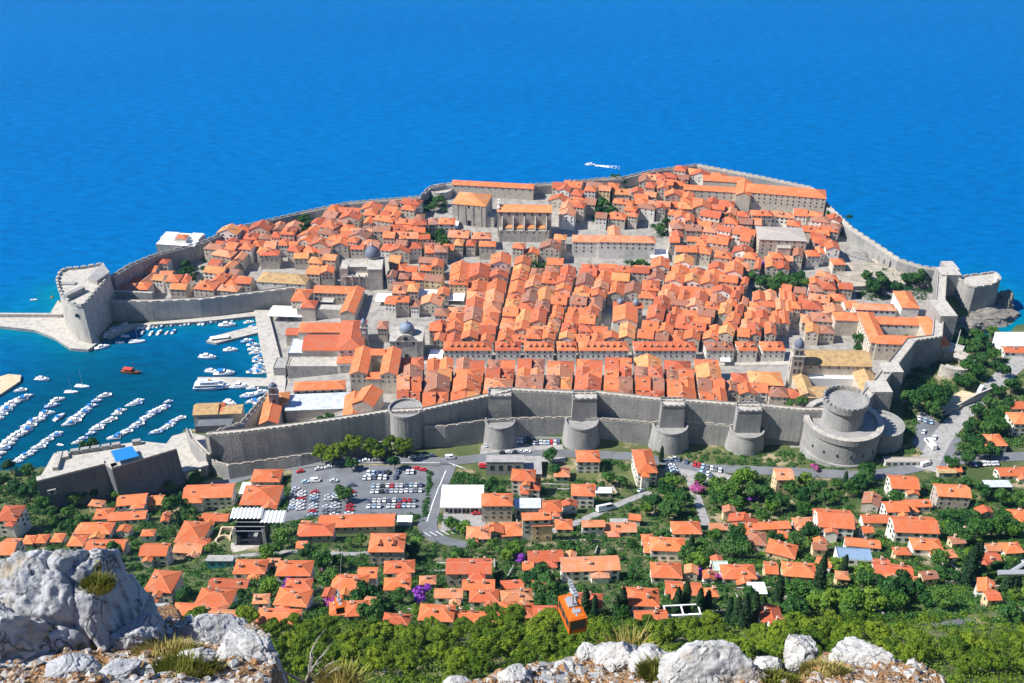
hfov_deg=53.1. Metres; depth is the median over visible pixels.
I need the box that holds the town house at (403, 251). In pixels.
[388,244,410,263]
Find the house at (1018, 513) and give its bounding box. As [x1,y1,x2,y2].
[1006,508,1023,521]
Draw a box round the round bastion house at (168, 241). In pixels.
[156,231,205,261]
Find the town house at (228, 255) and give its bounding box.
[211,249,237,264]
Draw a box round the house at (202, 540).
[194,537,210,546]
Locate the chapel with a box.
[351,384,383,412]
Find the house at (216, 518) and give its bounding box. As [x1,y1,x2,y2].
[200,512,229,526]
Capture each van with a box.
[310,477,320,482]
[445,454,454,458]
[479,463,485,467]
[920,461,930,466]
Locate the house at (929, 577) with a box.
[917,570,939,586]
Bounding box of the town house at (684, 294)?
[676,289,690,299]
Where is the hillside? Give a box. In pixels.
[0,295,1023,682]
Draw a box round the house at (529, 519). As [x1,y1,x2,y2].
[521,511,551,540]
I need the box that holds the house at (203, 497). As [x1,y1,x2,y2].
[182,482,237,511]
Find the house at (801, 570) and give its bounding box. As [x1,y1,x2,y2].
[779,561,815,582]
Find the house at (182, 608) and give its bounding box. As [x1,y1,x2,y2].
[175,602,228,615]
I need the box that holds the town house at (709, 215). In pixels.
[699,209,721,221]
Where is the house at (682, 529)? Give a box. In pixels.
[670,519,701,537]
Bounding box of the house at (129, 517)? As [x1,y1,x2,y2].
[108,509,148,523]
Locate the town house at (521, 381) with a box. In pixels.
[515,375,528,387]
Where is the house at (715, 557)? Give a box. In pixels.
[709,554,722,566]
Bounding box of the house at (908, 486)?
[884,475,920,498]
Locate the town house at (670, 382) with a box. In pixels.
[665,378,681,396]
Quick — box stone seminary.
[754,226,806,261]
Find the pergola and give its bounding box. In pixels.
[663,604,701,617]
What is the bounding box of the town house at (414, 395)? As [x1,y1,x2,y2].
[409,391,419,400]
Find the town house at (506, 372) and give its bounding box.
[500,368,514,386]
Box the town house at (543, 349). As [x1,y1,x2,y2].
[524,340,553,364]
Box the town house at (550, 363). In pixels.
[547,360,560,367]
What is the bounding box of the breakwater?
[0,301,100,351]
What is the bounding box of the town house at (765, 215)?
[749,209,772,226]
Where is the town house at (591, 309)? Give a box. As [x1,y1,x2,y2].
[582,305,599,325]
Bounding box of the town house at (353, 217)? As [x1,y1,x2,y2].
[338,209,362,227]
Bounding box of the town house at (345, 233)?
[340,230,354,238]
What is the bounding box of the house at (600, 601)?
[587,591,602,614]
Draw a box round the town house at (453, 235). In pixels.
[447,228,470,249]
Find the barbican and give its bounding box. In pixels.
[937,342,974,379]
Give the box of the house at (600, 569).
[560,555,620,583]
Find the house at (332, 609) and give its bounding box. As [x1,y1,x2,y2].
[329,600,346,617]
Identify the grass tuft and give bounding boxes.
[129,633,204,657]
[144,644,230,678]
[300,655,372,682]
[594,612,670,649]
[631,652,662,682]
[758,664,804,682]
[794,655,855,680]
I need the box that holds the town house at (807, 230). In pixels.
[801,225,819,241]
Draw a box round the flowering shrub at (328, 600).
[323,596,334,607]
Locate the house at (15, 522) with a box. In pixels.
[0,505,31,537]
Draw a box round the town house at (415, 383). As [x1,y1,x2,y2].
[409,376,421,402]
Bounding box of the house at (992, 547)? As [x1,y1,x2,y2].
[984,542,1001,553]
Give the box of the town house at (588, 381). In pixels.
[574,373,600,389]
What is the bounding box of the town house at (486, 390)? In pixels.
[483,385,500,393]
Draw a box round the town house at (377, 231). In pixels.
[372,224,391,243]
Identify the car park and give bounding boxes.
[285,465,438,520]
[478,436,565,465]
[664,456,730,483]
[912,408,961,456]
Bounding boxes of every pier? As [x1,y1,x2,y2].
[0,374,21,395]
[197,377,267,387]
[206,325,257,344]
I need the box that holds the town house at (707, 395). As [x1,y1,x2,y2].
[698,390,713,399]
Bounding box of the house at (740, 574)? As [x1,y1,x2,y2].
[719,563,757,585]
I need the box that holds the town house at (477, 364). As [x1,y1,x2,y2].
[469,358,484,384]
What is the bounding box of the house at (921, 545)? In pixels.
[907,536,943,556]
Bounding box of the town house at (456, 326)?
[445,320,463,333]
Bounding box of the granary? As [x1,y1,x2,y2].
[256,272,310,290]
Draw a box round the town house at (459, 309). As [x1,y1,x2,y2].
[448,306,464,312]
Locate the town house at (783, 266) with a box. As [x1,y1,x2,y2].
[777,258,789,273]
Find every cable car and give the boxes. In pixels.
[334,589,344,613]
[558,579,586,634]
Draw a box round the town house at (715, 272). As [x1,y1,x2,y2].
[704,268,723,284]
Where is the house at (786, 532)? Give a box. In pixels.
[777,530,790,538]
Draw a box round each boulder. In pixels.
[0,548,165,653]
[0,602,57,660]
[44,652,101,677]
[99,657,140,678]
[109,612,166,649]
[167,613,245,643]
[177,647,216,665]
[215,627,278,663]
[443,675,470,682]
[496,663,532,682]
[554,660,573,670]
[575,641,595,660]
[592,641,638,671]
[626,643,667,671]
[657,639,767,682]
[753,656,785,672]
[783,634,818,673]
[828,636,894,668]
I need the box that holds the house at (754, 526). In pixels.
[735,522,760,535]
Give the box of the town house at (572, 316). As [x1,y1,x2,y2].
[564,310,579,324]
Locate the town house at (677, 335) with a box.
[668,330,683,340]
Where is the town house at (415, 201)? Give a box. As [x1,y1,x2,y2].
[400,196,422,212]
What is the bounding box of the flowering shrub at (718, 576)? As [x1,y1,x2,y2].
[715,573,721,580]
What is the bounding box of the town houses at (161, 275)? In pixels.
[118,165,857,352]
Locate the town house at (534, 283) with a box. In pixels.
[524,278,541,290]
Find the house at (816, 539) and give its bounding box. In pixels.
[812,536,828,545]
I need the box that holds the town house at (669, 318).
[663,313,676,329]
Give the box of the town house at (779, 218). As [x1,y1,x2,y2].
[771,209,793,226]
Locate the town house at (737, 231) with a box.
[731,225,755,247]
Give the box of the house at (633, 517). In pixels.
[628,513,640,525]
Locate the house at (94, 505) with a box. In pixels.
[87,499,106,511]
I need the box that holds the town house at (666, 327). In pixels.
[656,322,673,335]
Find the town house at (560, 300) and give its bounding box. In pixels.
[551,295,567,317]
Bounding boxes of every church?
[389,320,424,357]
[451,192,496,227]
[497,199,551,241]
[612,297,642,337]
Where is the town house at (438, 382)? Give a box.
[424,373,449,400]
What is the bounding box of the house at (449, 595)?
[434,588,462,605]
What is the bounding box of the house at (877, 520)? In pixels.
[859,513,888,527]
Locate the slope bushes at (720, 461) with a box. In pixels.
[600,449,900,470]
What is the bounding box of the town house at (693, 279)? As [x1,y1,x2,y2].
[683,272,701,287]
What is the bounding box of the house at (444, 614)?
[417,603,456,626]
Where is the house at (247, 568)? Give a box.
[232,559,269,581]
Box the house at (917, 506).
[903,499,932,514]
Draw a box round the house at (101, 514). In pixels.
[92,507,115,521]
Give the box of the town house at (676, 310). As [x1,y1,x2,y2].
[666,306,682,315]
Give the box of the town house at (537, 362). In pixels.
[531,358,544,384]
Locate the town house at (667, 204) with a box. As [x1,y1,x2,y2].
[648,199,670,217]
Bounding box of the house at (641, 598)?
[621,586,659,616]
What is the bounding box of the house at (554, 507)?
[539,499,562,522]
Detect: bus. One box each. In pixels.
[596,503,615,511]
[924,437,936,449]
[976,384,984,392]
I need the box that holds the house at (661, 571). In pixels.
[650,560,682,583]
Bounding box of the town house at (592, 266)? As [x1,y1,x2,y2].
[581,262,598,268]
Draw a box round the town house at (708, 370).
[694,362,721,390]
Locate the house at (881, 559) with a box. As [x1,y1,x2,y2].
[872,556,890,562]
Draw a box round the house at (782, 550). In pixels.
[765,538,798,561]
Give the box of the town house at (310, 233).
[296,229,318,240]
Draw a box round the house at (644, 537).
[641,534,653,546]
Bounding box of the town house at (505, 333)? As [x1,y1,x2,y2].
[497,327,513,340]
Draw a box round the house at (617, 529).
[604,520,636,537]
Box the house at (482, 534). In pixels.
[466,526,490,544]
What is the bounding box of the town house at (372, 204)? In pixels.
[360,199,383,220]
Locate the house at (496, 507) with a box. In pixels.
[481,492,512,521]
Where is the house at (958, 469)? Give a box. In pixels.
[936,464,962,474]
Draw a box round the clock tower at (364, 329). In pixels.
[360,318,368,346]
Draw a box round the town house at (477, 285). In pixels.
[468,279,486,290]
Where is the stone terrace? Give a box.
[836,256,905,290]
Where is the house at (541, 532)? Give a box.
[532,519,552,540]
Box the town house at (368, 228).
[350,226,372,232]
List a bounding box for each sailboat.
[64,378,78,393]
[74,372,89,387]
[129,329,145,343]
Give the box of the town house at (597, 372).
[588,368,601,383]
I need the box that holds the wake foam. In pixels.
[595,165,618,168]
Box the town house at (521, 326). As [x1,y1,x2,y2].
[513,319,529,333]
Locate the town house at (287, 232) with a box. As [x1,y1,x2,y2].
[280,226,297,240]
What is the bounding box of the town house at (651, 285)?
[642,279,659,295]
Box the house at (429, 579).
[419,575,435,589]
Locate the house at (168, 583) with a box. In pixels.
[144,569,184,604]
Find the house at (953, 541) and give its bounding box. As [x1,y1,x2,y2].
[946,534,966,549]
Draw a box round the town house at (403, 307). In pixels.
[387,294,410,316]
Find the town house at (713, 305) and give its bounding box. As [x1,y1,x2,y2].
[704,301,720,322]
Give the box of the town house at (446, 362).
[439,356,453,384]
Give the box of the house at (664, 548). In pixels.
[649,536,684,559]
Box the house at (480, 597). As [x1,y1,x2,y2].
[469,589,499,606]
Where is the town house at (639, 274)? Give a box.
[631,264,649,283]
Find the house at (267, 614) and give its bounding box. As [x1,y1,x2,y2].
[255,606,302,629]
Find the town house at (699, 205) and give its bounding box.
[692,198,710,216]
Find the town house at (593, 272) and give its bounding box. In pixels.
[579,268,597,277]
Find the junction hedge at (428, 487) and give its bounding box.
[421,470,433,520]
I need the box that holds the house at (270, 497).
[239,484,284,510]
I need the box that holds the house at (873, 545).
[843,536,880,551]
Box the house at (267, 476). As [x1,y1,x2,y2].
[250,469,283,484]
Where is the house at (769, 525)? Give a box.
[759,519,791,532]
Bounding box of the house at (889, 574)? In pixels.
[884,572,917,584]
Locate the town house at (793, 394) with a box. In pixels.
[787,386,803,405]
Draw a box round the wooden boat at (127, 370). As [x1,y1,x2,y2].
[120,365,139,374]
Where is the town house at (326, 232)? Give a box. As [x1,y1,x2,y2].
[317,226,339,237]
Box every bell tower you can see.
[268,382,278,404]
[785,337,805,387]
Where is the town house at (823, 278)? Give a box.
[820,274,833,284]
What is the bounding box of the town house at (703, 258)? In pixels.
[696,246,711,265]
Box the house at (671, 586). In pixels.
[664,580,701,599]
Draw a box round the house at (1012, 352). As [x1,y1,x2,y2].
[999,346,1023,358]
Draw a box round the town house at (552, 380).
[545,373,559,388]
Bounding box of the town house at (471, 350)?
[443,340,491,364]
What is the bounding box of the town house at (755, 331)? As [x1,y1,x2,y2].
[748,322,761,348]
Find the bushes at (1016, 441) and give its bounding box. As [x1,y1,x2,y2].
[902,333,1023,455]
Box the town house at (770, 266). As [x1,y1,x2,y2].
[764,255,777,278]
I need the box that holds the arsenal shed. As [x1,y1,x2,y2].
[192,402,244,432]
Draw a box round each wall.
[0,313,62,317]
[108,285,294,320]
[110,164,935,289]
[114,290,153,298]
[186,428,210,472]
[205,387,822,463]
[205,391,267,458]
[210,441,388,478]
[313,587,321,594]
[424,416,798,455]
[542,483,568,486]
[580,539,599,542]
[736,587,770,589]
[845,253,871,261]
[863,267,961,411]
[876,255,890,267]
[942,387,995,417]
[944,580,976,583]
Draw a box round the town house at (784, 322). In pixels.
[778,309,789,335]
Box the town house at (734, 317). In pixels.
[726,311,740,335]
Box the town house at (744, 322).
[740,318,751,327]
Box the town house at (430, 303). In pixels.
[420,293,443,314]
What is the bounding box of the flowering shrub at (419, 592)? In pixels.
[412,583,431,603]
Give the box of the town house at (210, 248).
[203,241,225,261]
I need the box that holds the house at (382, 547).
[368,533,406,565]
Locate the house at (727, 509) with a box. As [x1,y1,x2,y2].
[721,504,735,519]
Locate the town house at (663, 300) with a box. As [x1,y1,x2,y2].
[653,294,670,313]
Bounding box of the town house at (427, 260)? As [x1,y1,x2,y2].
[418,255,437,268]
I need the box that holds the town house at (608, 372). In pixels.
[604,368,618,377]
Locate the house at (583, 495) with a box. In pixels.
[571,484,594,507]
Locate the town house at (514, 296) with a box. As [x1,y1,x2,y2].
[507,293,521,298]
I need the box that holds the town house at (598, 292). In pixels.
[589,286,606,309]
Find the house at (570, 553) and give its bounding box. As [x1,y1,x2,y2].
[565,550,576,556]
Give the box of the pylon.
[997,559,1023,575]
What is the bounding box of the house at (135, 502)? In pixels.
[116,493,148,511]
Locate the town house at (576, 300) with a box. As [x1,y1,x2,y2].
[569,293,587,307]
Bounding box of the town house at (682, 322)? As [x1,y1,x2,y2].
[675,314,693,330]
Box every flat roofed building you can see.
[206,555,234,568]
[239,482,250,496]
[397,515,412,525]
[486,455,523,474]
[514,498,540,519]
[524,456,541,477]
[595,487,611,497]
[610,518,627,521]
[746,582,767,595]
[936,469,956,477]
[981,480,1012,495]
[992,332,1023,348]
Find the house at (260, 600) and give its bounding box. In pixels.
[252,593,270,610]
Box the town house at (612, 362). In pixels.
[605,356,618,368]
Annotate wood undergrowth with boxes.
[273,610,1023,682]
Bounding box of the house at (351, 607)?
[345,599,368,622]
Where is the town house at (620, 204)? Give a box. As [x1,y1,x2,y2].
[613,198,634,212]
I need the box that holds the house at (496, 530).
[484,522,503,540]
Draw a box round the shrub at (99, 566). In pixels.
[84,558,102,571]
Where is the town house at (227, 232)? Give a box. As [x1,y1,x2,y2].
[216,223,242,240]
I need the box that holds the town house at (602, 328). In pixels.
[592,324,607,333]
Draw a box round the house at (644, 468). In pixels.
[631,449,657,488]
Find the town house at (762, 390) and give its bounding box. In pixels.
[749,380,768,402]
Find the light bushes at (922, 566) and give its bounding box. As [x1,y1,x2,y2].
[756,532,1023,628]
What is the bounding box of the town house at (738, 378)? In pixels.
[730,372,748,383]
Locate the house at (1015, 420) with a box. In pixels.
[1005,411,1023,435]
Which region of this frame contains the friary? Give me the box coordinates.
[258,380,358,425]
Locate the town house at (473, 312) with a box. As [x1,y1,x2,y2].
[463,305,482,322]
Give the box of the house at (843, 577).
[833,570,849,585]
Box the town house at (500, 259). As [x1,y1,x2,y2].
[490,251,511,278]
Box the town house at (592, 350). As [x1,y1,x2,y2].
[578,340,628,364]
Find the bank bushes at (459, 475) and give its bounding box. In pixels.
[448,470,480,484]
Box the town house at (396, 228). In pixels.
[390,226,405,231]
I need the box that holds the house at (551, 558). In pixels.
[527,550,563,569]
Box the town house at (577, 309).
[567,305,584,313]
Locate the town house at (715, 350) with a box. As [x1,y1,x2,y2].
[702,339,734,362]
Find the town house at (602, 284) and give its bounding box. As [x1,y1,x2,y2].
[591,279,609,302]
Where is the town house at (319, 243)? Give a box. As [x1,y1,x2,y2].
[308,237,328,249]
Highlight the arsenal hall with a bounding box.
[273,322,349,378]
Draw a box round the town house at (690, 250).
[674,245,697,265]
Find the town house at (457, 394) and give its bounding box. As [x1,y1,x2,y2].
[450,390,465,400]
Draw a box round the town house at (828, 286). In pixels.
[820,280,836,294]
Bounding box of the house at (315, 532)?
[296,521,335,542]
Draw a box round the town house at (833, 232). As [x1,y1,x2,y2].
[819,223,838,241]
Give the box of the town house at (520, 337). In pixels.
[512,332,525,352]
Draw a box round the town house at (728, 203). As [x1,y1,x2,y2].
[717,200,734,207]
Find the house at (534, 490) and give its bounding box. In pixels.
[520,477,540,497]
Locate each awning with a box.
[268,305,301,321]
[375,293,391,301]
[419,289,437,297]
[428,349,443,358]
[448,293,464,300]
[650,249,667,257]
[720,358,730,363]
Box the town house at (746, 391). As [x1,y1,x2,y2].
[737,382,756,401]
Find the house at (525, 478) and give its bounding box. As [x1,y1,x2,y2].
[511,469,535,497]
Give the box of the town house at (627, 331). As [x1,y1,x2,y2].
[619,322,635,352]
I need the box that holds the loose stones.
[0,614,945,682]
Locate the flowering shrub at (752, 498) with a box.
[748,495,758,500]
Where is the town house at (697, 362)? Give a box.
[693,359,706,378]
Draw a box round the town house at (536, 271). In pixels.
[528,268,544,276]
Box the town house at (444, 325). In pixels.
[432,319,447,330]
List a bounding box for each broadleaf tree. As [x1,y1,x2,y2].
[0,459,15,473]
[0,473,12,486]
[5,479,19,491]
[15,482,37,499]
[19,462,35,477]
[31,473,41,485]
[32,496,50,508]
[40,506,57,518]
[50,514,65,526]
[57,518,75,533]
[59,505,74,517]
[67,492,83,506]
[73,514,91,526]
[78,437,99,448]
[81,489,98,496]
[105,540,122,554]
[109,490,122,497]
[135,573,151,582]
[139,580,146,586]
[161,496,178,512]
[162,480,176,493]
[166,528,176,535]
[170,491,182,505]
[175,585,195,602]
[177,265,192,276]
[179,498,191,507]
[179,506,198,519]
[181,259,190,265]
[186,515,198,520]
[189,470,201,484]
[204,542,217,553]
[229,601,242,609]
[237,588,246,597]
[258,543,274,553]
[258,576,278,597]
[259,547,273,558]
[270,526,292,547]
[272,541,283,555]
[297,543,314,559]
[298,213,309,221]
[299,224,304,232]
[303,221,310,227]
[309,549,333,569]
[313,566,338,587]
[324,412,334,417]
[332,553,347,568]
[334,486,353,501]
[345,456,358,469]
[349,579,375,599]
[350,596,362,599]
[353,532,367,545]
[356,598,385,622]
[387,456,400,469]
[390,586,407,602]
[405,540,420,557]
[411,603,419,613]
[428,201,436,208]
[432,194,443,202]
[434,227,445,235]
[437,236,449,244]
[444,516,459,530]
[449,548,464,557]
[455,520,471,534]
[472,479,484,484]
[483,476,500,492]
[486,537,498,549]
[491,487,506,492]
[493,570,505,581]
[500,548,513,559]
[505,541,522,558]
[521,570,538,587]
[529,561,551,574]
[530,579,559,594]
[533,592,547,604]
[535,263,543,267]
[537,570,555,583]
[542,447,557,462]
[544,594,557,608]
[549,464,559,472]
[557,541,565,549]
[563,539,581,556]
[585,533,595,542]
[595,206,605,211]
[596,195,608,207]
[600,470,614,484]
[605,548,617,554]
[607,205,618,211]
[613,603,629,618]
[616,475,628,488]
[624,502,633,511]
[626,538,636,546]
[626,568,637,580]
[630,260,642,265]
[636,527,650,538]
[639,502,653,515]
[644,581,654,587]
[646,493,662,511]
[654,223,664,233]
[655,528,672,536]
[657,479,674,494]
[658,498,682,519]
[662,218,669,226]
[662,472,674,477]
[663,494,674,500]
[664,476,679,487]
[671,486,691,502]
[677,544,695,560]
[685,550,707,567]
[688,516,699,520]
[694,472,707,483]
[694,539,707,551]
[700,551,710,561]
[704,549,714,555]
[707,475,726,486]
[707,528,722,539]
[708,489,726,505]
[713,483,736,504]
[717,538,737,556]
[720,479,742,495]
[727,495,744,511]
[727,529,748,542]
[727,558,736,563]
[728,522,745,534]
[730,466,753,487]
[735,539,752,559]
[743,584,760,598]
[744,480,762,496]
[747,271,755,280]
[752,470,759,480]
[755,275,767,289]
[755,509,769,521]
[757,485,775,499]
[763,499,780,514]
[767,279,781,289]
[768,531,785,541]
[768,600,780,607]
[772,491,791,508]
[773,271,783,279]
[780,274,793,283]
[780,592,808,614]
[782,479,800,496]
[783,277,799,285]
[784,531,805,549]
[784,577,807,594]
[785,399,793,405]
[795,270,805,278]
[795,396,808,406]
[796,486,811,502]
[796,500,812,514]
[798,471,812,485]
[799,277,808,286]
[799,521,821,539]
[799,588,810,597]
[804,591,830,614]
[806,481,820,497]
[816,480,827,490]
[817,488,835,504]
[821,587,841,608]
[829,556,843,570]
[830,478,841,489]
[833,490,842,498]
[838,603,855,617]
[839,585,864,607]
[842,479,860,496]
[850,474,868,487]
[852,333,863,343]
[853,470,874,482]
[853,562,875,585]
[855,569,874,588]
[858,462,876,474]
[860,270,872,278]
[861,586,887,610]
[865,277,875,282]
[865,280,882,294]
[868,489,883,495]
[874,574,885,589]
[875,271,885,276]
[875,275,890,291]
[881,575,904,601]
[887,489,905,500]
[889,591,909,612]
[890,280,903,290]
[895,569,926,597]
[898,390,914,407]
[900,273,912,281]
[908,386,931,410]
[912,273,925,290]
[917,590,933,607]
[918,268,926,276]
[920,384,943,401]
[924,401,942,418]
[928,387,949,406]
[930,548,950,564]
[931,477,946,483]
[931,586,956,607]
[933,564,950,580]
[937,383,954,399]
[937,510,959,522]
[939,520,949,529]
[941,522,953,535]
[944,455,960,468]
[944,508,960,517]
[949,567,961,580]
[950,522,977,542]
[952,373,961,383]
[953,508,963,518]
[956,334,969,346]
[958,375,974,389]
[958,477,972,485]
[959,327,968,336]
[959,359,976,370]
[959,442,972,450]
[959,511,973,525]
[960,450,976,464]
[961,354,978,363]
[961,372,974,378]
[961,433,972,442]
[962,421,974,433]
[963,547,971,555]
[965,344,975,354]
[967,416,980,425]
[967,517,992,536]
[969,328,983,335]
[969,339,983,355]
[969,401,987,419]
[969,509,983,518]
[970,336,982,341]
[970,433,985,444]
[971,363,987,379]
[971,441,991,459]
[974,482,994,498]
[974,500,980,506]
[975,351,988,362]
[977,333,989,341]
[980,419,995,433]
[981,392,997,408]
[981,564,990,576]
[983,341,993,351]
[983,411,994,419]
[985,514,1007,535]
[986,326,1000,341]
[986,348,1001,360]
[986,440,1001,457]
[988,407,1005,416]
[989,360,1000,370]
[989,417,1011,433]
[989,560,1009,575]
[990,383,1006,397]
[993,487,1012,504]
[993,508,1014,517]
[996,405,1011,414]
[997,601,1023,622]
[998,362,1011,377]
[1001,397,1013,405]
[1002,378,1019,394]
[1002,513,1019,533]
[1004,378,1023,391]
[1005,522,1021,538]
[1007,588,1021,600]
[1011,489,1023,507]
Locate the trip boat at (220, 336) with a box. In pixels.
[210,335,228,339]
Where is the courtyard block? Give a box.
[349,345,401,393]
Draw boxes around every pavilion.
[23,535,37,547]
[34,534,50,546]
[50,533,66,545]
[440,485,483,513]
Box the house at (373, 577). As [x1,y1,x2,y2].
[357,567,378,587]
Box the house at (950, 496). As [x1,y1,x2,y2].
[929,483,971,509]
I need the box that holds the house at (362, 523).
[318,513,395,533]
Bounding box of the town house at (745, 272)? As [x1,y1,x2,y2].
[738,262,749,276]
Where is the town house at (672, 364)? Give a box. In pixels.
[663,359,690,379]
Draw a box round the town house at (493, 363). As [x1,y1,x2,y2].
[487,359,500,366]
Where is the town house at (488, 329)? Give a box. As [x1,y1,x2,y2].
[478,324,495,345]
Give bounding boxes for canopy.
[111,446,139,464]
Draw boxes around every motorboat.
[0,403,16,408]
[0,406,12,411]
[0,411,7,415]
[0,441,15,446]
[0,445,10,450]
[1,437,17,442]
[4,400,20,404]
[7,433,23,437]
[10,430,28,436]
[12,395,28,401]
[13,459,23,463]
[14,387,26,391]
[15,456,26,459]
[17,426,32,431]
[20,422,36,427]
[20,452,33,456]
[24,394,34,397]
[28,417,45,421]
[30,444,45,449]
[33,376,49,380]
[38,409,54,414]
[40,437,53,442]
[44,402,59,408]
[47,432,61,437]
[50,397,64,402]
[52,413,64,421]
[61,420,75,425]
[65,417,81,422]
[67,414,83,419]
[75,409,89,413]
[77,436,87,439]
[85,403,98,407]
[85,431,96,435]
[88,425,103,430]
[91,398,102,402]
[94,344,109,350]
[96,392,111,398]
[99,419,111,423]
[105,416,117,420]
[106,434,120,439]
[111,412,121,415]
[115,408,126,411]
[116,432,127,436]
[120,428,132,432]
[127,400,142,404]
[127,425,138,428]
[130,421,144,425]
[140,415,151,419]
[146,409,160,413]
[148,429,161,434]
[154,407,166,410]
[158,404,170,407]
[162,424,172,427]
[174,415,185,419]
[198,353,216,358]
[204,368,216,373]
[213,368,234,376]
[218,321,235,327]
[223,347,237,351]
[223,398,235,404]
[229,382,248,388]
[239,392,248,397]
[241,338,253,342]
[243,320,253,323]
[245,392,260,398]
[245,397,258,403]
[246,342,258,346]
[246,369,255,373]
[246,385,258,389]
[247,346,260,350]
[249,350,261,354]
[250,365,264,370]
[252,354,262,359]
[252,358,263,362]
[252,362,264,366]
[253,369,265,374]
[253,389,267,393]
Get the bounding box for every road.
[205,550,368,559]
[210,449,1023,483]
[418,463,468,547]
[915,358,1023,471]
[921,610,1023,627]
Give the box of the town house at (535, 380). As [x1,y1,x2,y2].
[528,373,543,388]
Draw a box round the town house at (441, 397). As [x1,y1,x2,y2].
[436,391,448,403]
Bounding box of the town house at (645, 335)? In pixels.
[637,329,654,340]
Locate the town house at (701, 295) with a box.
[690,290,708,302]
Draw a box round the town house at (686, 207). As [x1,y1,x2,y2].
[678,202,692,213]
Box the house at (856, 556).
[833,547,872,565]
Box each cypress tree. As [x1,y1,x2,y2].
[175,510,182,529]
[180,499,186,519]
[380,604,386,619]
[389,602,395,612]
[581,587,590,613]
[590,594,598,617]
[612,594,620,615]
[619,586,627,604]
[658,446,663,461]
[671,586,682,613]
[681,580,691,613]
[688,534,694,547]
[693,587,704,617]
[703,589,712,611]
[723,597,733,623]
[730,596,741,625]
[736,594,750,629]
[749,591,760,627]
[759,595,766,604]
[771,575,785,609]
[812,554,827,590]
[839,554,848,570]
[841,471,848,490]
[958,543,980,587]
[974,540,984,577]
[999,560,1016,594]
[1014,552,1023,588]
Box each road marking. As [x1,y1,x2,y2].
[330,461,439,462]
[427,470,445,520]
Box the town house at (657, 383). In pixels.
[651,376,664,392]
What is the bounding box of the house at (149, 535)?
[140,529,156,541]
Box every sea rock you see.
[957,316,992,331]
[966,304,1019,326]
[995,289,1014,308]
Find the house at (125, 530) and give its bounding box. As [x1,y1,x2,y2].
[116,523,133,537]
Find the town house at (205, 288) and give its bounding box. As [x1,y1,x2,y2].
[193,279,219,296]
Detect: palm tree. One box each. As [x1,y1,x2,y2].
[345,536,353,546]
[410,535,423,546]
[450,551,458,557]
[464,537,478,553]
[493,546,500,555]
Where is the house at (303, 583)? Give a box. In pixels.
[285,578,313,590]
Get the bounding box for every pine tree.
[184,605,208,615]
[234,605,260,620]
[259,621,280,638]
[269,617,287,639]
[272,639,289,659]
[279,630,300,650]
[284,613,302,631]
[291,635,314,654]
[291,654,318,675]
[295,619,314,629]
[296,621,314,635]
[300,624,327,647]
[305,641,325,658]
[308,642,337,668]
[312,443,328,462]
[313,613,339,629]
[322,450,335,465]
[324,625,341,645]
[327,441,347,460]
[330,657,349,669]
[332,640,352,659]
[335,640,364,667]
[336,627,363,643]
[344,434,362,455]
[353,622,368,638]
[358,636,374,653]
[361,438,380,457]
[361,645,389,675]
[362,627,379,637]
[363,638,386,654]
[368,618,394,630]
[368,621,394,643]
[370,446,385,461]
[380,652,397,668]
[382,435,397,454]
[387,636,415,655]
[393,624,406,639]
[394,437,413,457]
[395,628,423,649]
[396,653,416,676]
[398,626,424,648]
[407,623,425,627]
[407,646,428,670]
[416,626,428,635]
[421,636,435,649]
[422,615,439,630]
[425,624,456,647]
[425,640,451,664]
[445,655,464,674]
[446,646,468,669]
[449,618,469,641]
[459,615,472,633]
[467,625,490,643]
[468,639,497,663]
[469,637,479,648]
[469,656,490,676]
[471,615,492,627]
[472,635,500,657]
[483,629,507,644]
[485,602,505,622]
[492,619,507,627]
[493,623,521,649]
[497,635,524,658]
[503,612,526,627]
[504,603,526,624]
[506,657,525,667]
[509,625,525,641]
[514,646,537,663]
[521,634,536,652]
[524,622,550,641]
[526,611,553,633]
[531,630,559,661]
[540,611,552,622]
[541,607,559,625]
[548,655,564,661]
[552,615,562,632]
[556,622,583,632]
[556,631,572,650]
[558,647,576,656]
[565,632,590,650]
[576,640,597,648]
[584,630,607,642]
[587,617,612,631]
[587,618,595,624]
[590,622,614,638]
[614,621,642,639]
[627,619,648,639]
[641,614,657,639]
[644,621,675,642]
[645,635,668,648]
[655,644,674,651]
[658,619,681,642]
[669,642,684,650]
[675,616,702,641]
[685,627,708,641]
[699,609,724,626]
[702,634,715,640]
[703,624,711,634]
[709,623,726,638]
[719,632,734,639]
[729,636,757,660]
[746,629,754,640]
[750,622,768,631]
[751,623,773,643]
[754,647,775,656]
[755,631,771,651]
[766,634,786,658]
[767,619,796,635]
[784,610,807,627]
[785,625,813,638]
[799,617,829,635]
[801,624,829,641]
[813,635,830,650]
[818,609,842,628]
[819,617,840,630]
[827,626,838,640]
[830,622,860,642]
[830,633,850,645]
[845,609,873,629]
[846,622,861,633]
[851,634,866,641]
[864,620,890,641]
[873,641,889,651]
[875,620,891,635]
[879,637,899,653]
[890,651,909,663]
[892,621,914,642]
[894,642,923,661]
[902,627,927,638]
[905,632,934,649]
[907,639,935,657]
[939,634,972,659]
[943,647,967,669]
[946,628,966,636]
[954,654,978,673]
[959,631,988,649]
[968,645,988,666]
[975,639,1011,673]
[997,630,1023,654]
[1008,634,1023,653]
[1009,644,1023,670]
[1016,624,1023,634]
[1017,657,1023,667]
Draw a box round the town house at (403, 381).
[397,373,409,389]
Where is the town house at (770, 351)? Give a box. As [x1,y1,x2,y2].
[757,340,785,361]
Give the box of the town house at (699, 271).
[688,267,704,275]

